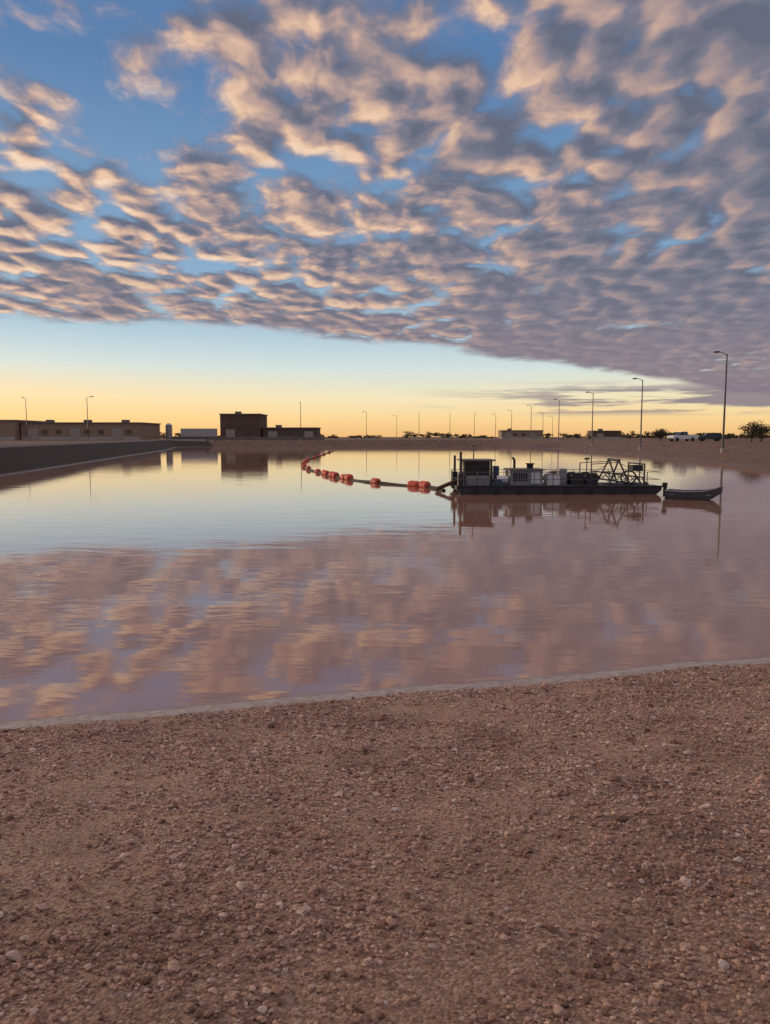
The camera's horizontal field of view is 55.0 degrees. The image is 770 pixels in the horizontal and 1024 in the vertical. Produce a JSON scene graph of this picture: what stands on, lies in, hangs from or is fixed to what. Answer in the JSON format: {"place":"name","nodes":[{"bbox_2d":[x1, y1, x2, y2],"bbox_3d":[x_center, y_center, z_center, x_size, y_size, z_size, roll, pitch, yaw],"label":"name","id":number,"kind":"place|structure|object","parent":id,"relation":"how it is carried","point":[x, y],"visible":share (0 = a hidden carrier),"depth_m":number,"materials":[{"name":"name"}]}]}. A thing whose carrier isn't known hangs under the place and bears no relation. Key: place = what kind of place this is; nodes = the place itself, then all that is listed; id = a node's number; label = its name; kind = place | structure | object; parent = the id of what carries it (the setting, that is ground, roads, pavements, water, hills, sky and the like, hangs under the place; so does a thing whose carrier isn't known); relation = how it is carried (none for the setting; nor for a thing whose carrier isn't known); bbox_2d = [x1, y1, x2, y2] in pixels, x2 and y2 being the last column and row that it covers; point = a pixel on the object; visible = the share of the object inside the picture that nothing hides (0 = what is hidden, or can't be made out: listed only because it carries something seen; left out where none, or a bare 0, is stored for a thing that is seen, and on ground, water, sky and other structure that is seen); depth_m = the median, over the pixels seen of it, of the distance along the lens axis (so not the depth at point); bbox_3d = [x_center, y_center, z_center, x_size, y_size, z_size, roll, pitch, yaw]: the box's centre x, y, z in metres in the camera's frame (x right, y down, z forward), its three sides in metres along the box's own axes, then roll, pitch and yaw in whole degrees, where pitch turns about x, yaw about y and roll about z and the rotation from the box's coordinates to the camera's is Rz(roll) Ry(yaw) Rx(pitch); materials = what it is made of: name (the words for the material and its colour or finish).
{"place":"outdoors","nodes":[
{"label":"outdoors","id":0,"kind":"place"},
{"bbox_2d":[0,437,769,1023],"bbox_3d":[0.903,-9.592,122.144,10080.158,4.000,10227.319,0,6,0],"label":"ground","id":1,"kind":"structure","parent":0,"point":[550,895],"depth_m":3.81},
{"bbox_2d":[0,421,27,439],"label":"walls","id":2,"kind":"structure","parent":1,"relation":"on","point":[10,428],"depth_m":223.72,"materials":[{"name":"beige paint"}]},
{"bbox_2d":[0,437,14,439],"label":"plinth","id":3,"kind":"structure","parent":2,"relation":"attached to","point":[7,438],"depth_m":223.84,"materials":[{"name":"concrete"}]},
{"bbox_2d":[0,420,45,421],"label":"roof","id":4,"kind":"structure","parent":2,"relation":"on","point":[23,420],"depth_m":229.15,"materials":[{"name":"metal"}]},
{"bbox_2d":[22,397,28,440],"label":"street lamp","id":5,"kind":"object","parent":1,"relation":"on","point":[27,439],"visible":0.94,"depth_m":210.43,"materials":[{"name":"metal"}]},
{"bbox_2d":[86,396,93,439],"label":"street lamp","id":6,"kind":"object","parent":1,"relation":"on","point":[88,438],"visible":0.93,"depth_m":211.35,"materials":[{"name":"metal"}]},
{"bbox_2d":[21,423,159,439],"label":"walls","id":7,"kind":"structure","parent":1,"relation":"on","point":[147,431],"depth_m":226.64,"materials":[{"name":"brown brick"}]},
{"bbox_2d":[27,428,131,439],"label":"windows and doors","id":8,"kind":"structure","parent":7,"relation":"attached to","point":[74,433],"depth_m":226.64,"materials":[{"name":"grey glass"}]},
{"bbox_2d":[21,437,140,439],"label":"plinth","id":9,"kind":"structure","parent":7,"relation":"attached to","point":[83,438],"depth_m":226.82,"materials":[{"name":"concrete"}]},
{"bbox_2d":[19,420,160,424],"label":"roof","id":10,"kind":"structure","parent":7,"relation":"on","point":[89,421],"depth_m":226.09,"materials":[{"name":"metal"}]},
{"bbox_2d":[0,439,205,446],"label":"concrete kerb wall","id":11,"kind":"structure","parent":1,"relation":"on","point":[29,444],"depth_m":104.31,"materials":[{"name":"grey concrete"}]},
{"bbox_2d":[165,423,172,438],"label":"storage tank","id":12,"kind":"object","parent":1,"relation":"on","point":[169,434],"visible":0.81,"depth_m":243.79,"materials":[{"name":"metal"}]},
{"bbox_2d":[180,429,216,436],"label":"cargo trailer","id":13,"kind":"object","parent":1,"relation":"on","point":[198,432],"visible":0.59,"depth_m":253.32,"materials":[{"name":"paint"}]},
{"bbox_2d":[220,415,266,436],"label":"walls","id":14,"kind":"structure","parent":1,"relation":"on","point":[252,425],"depth_m":260.29,"materials":[{"name":"brown brick"}]},
{"bbox_2d":[226,422,243,436],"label":"windows and doors","id":15,"kind":"structure","parent":14,"relation":"attached to","point":[230,432],"depth_m":260.42,"materials":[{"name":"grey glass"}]},
{"bbox_2d":[219,411,267,415],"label":"roof","id":16,"kind":"structure","parent":14,"relation":"on","point":[238,412],"depth_m":259.57,"materials":[{"name":"metal"}]},
{"bbox_2d":[172,437,324,439],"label":"retaining wall","id":17,"kind":"structure","parent":1,"relation":"on","point":[264,438],"depth_m":244.30,"materials":[{"name":"concrete"}]},
{"bbox_2d":[262,428,319,436],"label":"walls","id":18,"kind":"structure","parent":1,"relation":"on","point":[289,431],"depth_m":262.46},
{"bbox_2d":[268,431,312,436],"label":"windows and doors","id":19,"kind":"structure","parent":18,"relation":"attached to","point":[274,433],"depth_m":262.46,"materials":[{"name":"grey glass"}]},
{"bbox_2d":[261,425,320,428],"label":"roof","id":20,"kind":"structure","parent":18,"relation":"on","point":[278,426],"depth_m":262.02,"materials":[{"name":"metal"}]},
{"bbox_2d":[300,403,301,440],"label":"street lamp","id":21,"kind":"object","parent":1,"relation":"on","point":[300,422],"visible":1,"depth_m":241.21,"materials":[{"name":"metal"}]},
{"bbox_2d":[160,430,769,438],"bbox_3d":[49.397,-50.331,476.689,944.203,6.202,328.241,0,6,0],"label":"distant trees","id":22,"kind":"object","parent":1,"relation":"on","point":[647,434],"visible":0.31,"depth_m":534.82,"materials":[{"name":"green plant"}]},
{"bbox_2d":[498,428,543,438],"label":"storage shed","id":23,"kind":"structure","parent":1,"relation":"on","point":[518,434],"depth_m":392.85,"materials":[{"name":"beige paint"}]},
{"bbox_2d":[505,433,535,438],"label":"windows and doors","id":24,"kind":"structure","parent":23,"relation":"in","point":[508,435],"depth_m":392.82,"materials":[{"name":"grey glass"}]},
{"bbox_2d":[553,399,559,441],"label":"street lamp","id":25,"kind":"object","parent":1,"relation":"on","point":[558,423],"visible":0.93,"depth_m":210.57,"materials":[{"name":"metal"}]},
{"bbox_2d":[585,392,593,445],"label":"street lamp","id":26,"kind":"object","parent":1,"relation":"on","point":[592,422],"visible":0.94,"depth_m":170.73,"materials":[{"name":"metal"}]},
{"bbox_2d":[587,429,620,438],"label":"storage shed","id":27,"kind":"structure","parent":1,"relation":"on","point":[600,434],"depth_m":370.03,"materials":[{"name":"metal"}]},
{"bbox_2d":[597,433,608,438],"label":"windows and doors","id":28,"kind":"structure","parent":27,"relation":"in","point":[599,435],"depth_m":369.97,"materials":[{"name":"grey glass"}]},
{"bbox_2d":[632,378,642,449],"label":"street lamp","id":29,"kind":"object","parent":1,"relation":"on","point":[640,447],"visible":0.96,"depth_m":132.87,"materials":[{"name":"metal"}]},
{"bbox_2d":[651,428,669,440],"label":"bare bushy tree","id":30,"kind":"object","parent":1,"relation":"on","point":[661,433],"visible":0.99,"depth_m":176.66,"materials":[{"name":"brown plant"}]},
{"bbox_2d":[667,432,697,440],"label":"parked pickup truck","id":31,"kind":"object","parent":1,"relation":"on","point":[676,436],"visible":0.96,"depth_m":148.40,"materials":[{"name":"white paint"}]},
{"bbox_2d":[698,433,721,440],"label":"parked suv","id":32,"kind":"object","parent":1,"relation":"on","point":[716,436],"visible":0.8,"depth_m":156.27,"materials":[{"name":"paint"}]},
{"bbox_2d":[713,351,727,452],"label":"street lamp","id":33,"kind":"object","parent":1,"relation":"on","point":[722,449],"visible":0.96,"depth_m":97.01,"materials":[{"name":"metal"}]},
{"bbox_2d":[737,420,766,441],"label":"bare bushy tree","id":34,"kind":"object","parent":1,"relation":"on","point":[754,430],"visible":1,"depth_m":148.48,"materials":[{"name":"brown plant"}]},
{"bbox_2d":[750,423,769,441],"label":"bare bushy tree","id":35,"kind":"object","parent":1,"relation":"on","point":[761,436],"visible":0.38,"depth_m":154.41,"materials":[{"name":"brown plant"}]},
{"bbox_2d":[0,446,769,721],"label":"water","id":36,"kind":"structure","parent":0,"point":[177,577],"depth_m":16.09,"materials":[{"name":"blue liquid"}]},
{"bbox_2d":[301,451,445,490],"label":"floating dredge pipeline","id":37,"kind":"object","parent":36,"relation":"on","point":[425,484],"visible":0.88,"depth_m":50.96,"materials":[{"name":"plastic"}]},
{"bbox_2d":[435,445,661,494],"bbox_3d":[8.725,-2.148,40.281,11.899,2.952,3.480,0,6,-1],"label":"dredge barge","id":38,"kind":"object","parent":36,"relation":"on","point":[473,476],"visible":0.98,"depth_m":39.40,"materials":[{"name":"paint"}]},
{"bbox_2d":[662,482,722,500],"bbox_3d":[14.807,-0.960,35.711,2.672,0.837,1.205,3,7,30],"label":"boat","id":39,"kind":"object","parent":36,"relation":"on","point":[701,494],"visible":0.97,"depth_m":35.30,"materials":[{"name":"metal"}]},
{"bbox_2d":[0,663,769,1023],"bbox_3d":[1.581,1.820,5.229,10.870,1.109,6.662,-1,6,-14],"label":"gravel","id":40,"kind":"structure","parent":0,"point":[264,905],"depth_m":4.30,"materials":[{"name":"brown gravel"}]},
{"bbox_2d":[0,0,769,436],"label":"sky","id":41,"kind":"structure","parent":0,"point":[431,215],"materials":[{"name":"blue"}]}
]}

